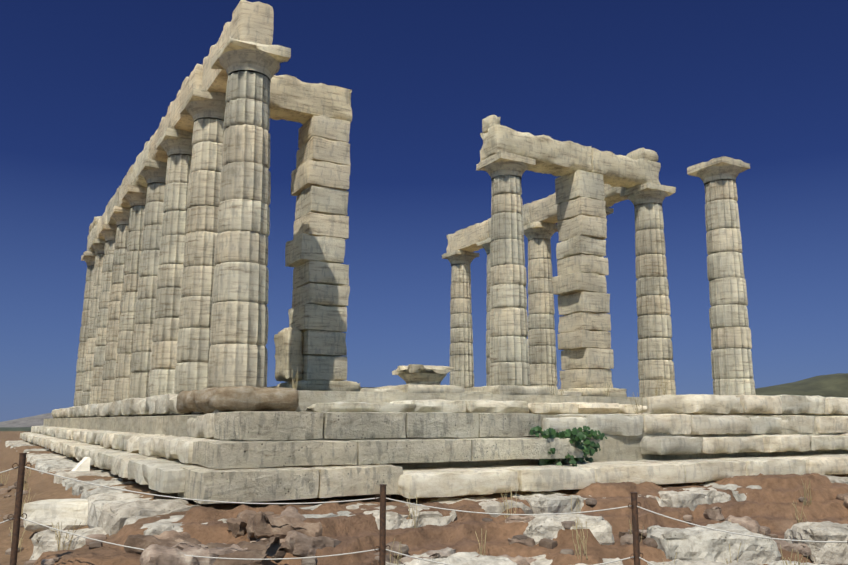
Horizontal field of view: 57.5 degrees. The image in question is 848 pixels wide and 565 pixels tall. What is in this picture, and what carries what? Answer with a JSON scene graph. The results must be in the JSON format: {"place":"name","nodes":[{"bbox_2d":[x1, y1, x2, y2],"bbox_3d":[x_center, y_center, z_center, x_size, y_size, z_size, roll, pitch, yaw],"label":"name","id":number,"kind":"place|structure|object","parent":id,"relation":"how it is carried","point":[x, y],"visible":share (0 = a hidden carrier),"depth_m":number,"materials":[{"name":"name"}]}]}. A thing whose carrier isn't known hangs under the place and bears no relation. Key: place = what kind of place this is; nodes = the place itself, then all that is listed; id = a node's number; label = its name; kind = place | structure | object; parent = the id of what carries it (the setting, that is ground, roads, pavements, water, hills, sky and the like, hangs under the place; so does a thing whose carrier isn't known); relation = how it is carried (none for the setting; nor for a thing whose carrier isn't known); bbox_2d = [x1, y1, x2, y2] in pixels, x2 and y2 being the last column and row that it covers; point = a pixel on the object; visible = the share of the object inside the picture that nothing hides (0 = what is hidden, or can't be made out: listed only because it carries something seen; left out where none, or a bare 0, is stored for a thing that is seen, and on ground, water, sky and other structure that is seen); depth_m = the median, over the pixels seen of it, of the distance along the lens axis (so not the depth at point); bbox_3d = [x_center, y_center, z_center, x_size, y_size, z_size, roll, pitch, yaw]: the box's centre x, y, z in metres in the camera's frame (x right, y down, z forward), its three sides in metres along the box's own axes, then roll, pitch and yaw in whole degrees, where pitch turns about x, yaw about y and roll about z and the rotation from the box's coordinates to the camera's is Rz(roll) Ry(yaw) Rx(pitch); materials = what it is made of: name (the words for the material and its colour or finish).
{"place":"outdoors","nodes":[
{"label":"outdoors","id":0,"kind":"place"},
{"bbox_2d":[0,427,30,431],"bbox_3d":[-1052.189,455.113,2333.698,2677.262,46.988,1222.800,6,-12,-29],"label":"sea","id":1,"kind":"structure","parent":0,"point":[27,429],"depth_m":2158.34,"materials":[{"name":"liquid"}]},
{"bbox_2d":[0,413,52,426],"bbox_3d":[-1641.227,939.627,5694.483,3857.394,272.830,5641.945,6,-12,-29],"label":"headland","id":2,"kind":"structure","parent":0,"point":[36,420],"depth_m":4805.53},
{"bbox_2d":[0,466,846,564],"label":"fence ropes","id":3,"kind":"object","parent":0,"point":[379,498],"visible":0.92,"depth_m":6.57,"materials":[{"name":"white fabric"}]},
{"bbox_2d":[0,431,847,564],"bbox_3d":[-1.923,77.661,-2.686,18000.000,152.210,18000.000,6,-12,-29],"label":"terrain","id":4,"kind":"structure","parent":0,"point":[769,504],"depth_m":9.29,"materials":[{"name":"brown soil"}]},
{"bbox_2d":[23,457,90,531],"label":"stone blocks","id":5,"kind":"structure","parent":4,"relation":"on","point":[67,513],"depth_m":10.13,"materials":[{"name":"white stone"}]},
{"bbox_2d":[0,369,811,564],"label":"dry weeds","id":6,"kind":"object","parent":4,"relation":"on","point":[507,508],"visible":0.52,"depth_m":9.07,"materials":[{"name":"beige plant"}]},
{"bbox_2d":[0,481,847,564],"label":"rocks","id":7,"kind":"object","parent":4,"relation":"on","point":[287,529],"visible":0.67,"depth_m":7.39,"materials":[{"name":"stone"}]},
{"bbox_2d":[5,440,847,564],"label":"white rocks","id":8,"kind":"object","parent":4,"relation":"on","point":[111,511],"visible":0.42,"depth_m":8.70,"materials":[{"name":"white stone"}]},
{"bbox_2d":[7,453,847,564],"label":"fence posts","id":9,"kind":"object","parent":4,"relation":"on","point":[17,515],"visible":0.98,"depth_m":6.58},
{"bbox_2d":[20,384,847,498],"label":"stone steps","id":10,"kind":"structure","parent":4,"relation":"on","point":[155,462],"depth_m":13.29,"materials":[{"name":"beige stone"}]},
{"bbox_2d":[43,414,847,468],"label":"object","id":11,"kind":"structure","parent":10,"relation":"on","point":[619,448],"depth_m":13.19,"materials":[{"name":"rough grey limestone"}]},
{"bbox_3d":[-4.106,4.808,26.580,15.837,1.773,33.882,6,-12,-29],"label":"stepped marble base","id":12,"kind":"object","parent":10,"relation":"on","visible":0},
{"bbox_2d":[176,386,298,413],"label":"stone block","id":13,"kind":"structure","parent":12,"relation":"on","point":[230,399],"depth_m":12.19,"materials":[{"name":"beige stone"}]},
{"bbox_2d":[87,0,660,396],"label":"temple ruins","id":14,"kind":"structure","parent":12,"relation":"on","point":[310,341],"depth_m":17.40,"materials":[{"name":"stone"}]},
{"bbox_2d":[74,37,755,405],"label":"columns","id":15,"kind":"structure","parent":12,"relation":"on","point":[176,285],"depth_m":19.14,"materials":[{"name":"stone"}]},
{"bbox_2d":[529,426,606,466],"bbox_3d":[2.187,2.554,11.598,1.461,0.794,0.648,6,-12,-29],"label":"caper bush","id":16,"kind":"object","parent":12,"relation":"on","point":[577,437],"visible":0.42,"depth_m":11.61,"materials":[{"name":"green plant"}]},
{"bbox_2d":[0,0,847,420],"label":"sky","id":17,"kind":"structure","parent":0,"point":[85,85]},
{"bbox_2d":[755,373,847,415],"bbox_3d":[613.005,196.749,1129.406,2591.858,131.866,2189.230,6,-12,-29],"label":"hill","id":18,"kind":"structure","parent":0,"point":[832,385],"depth_m":1057.82,"materials":[{"name":"green plant"}]},
{"bbox_3d":[-0.403,2.342,10.833,5.794,1.045,1.846,6,-12,-29],"label":"stepped base","id":19,"kind":"object","parent":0,"visible":0},
{"bbox_2d":[178,411,583,503],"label":"stone steps","id":20,"kind":"structure","parent":19,"relation":"on","point":[304,467],"depth_m":9.81,"materials":[{"name":"beige stone"}]},
{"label":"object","id":21,"kind":"object","parent":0,"visible":0},
{"bbox_2d":[61,411,223,417],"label":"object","id":22,"kind":"object","parent":21,"relation":"on","point":[201,413],"depth_m":16.05,"materials":[{"name":"beige stone"}]}
]}

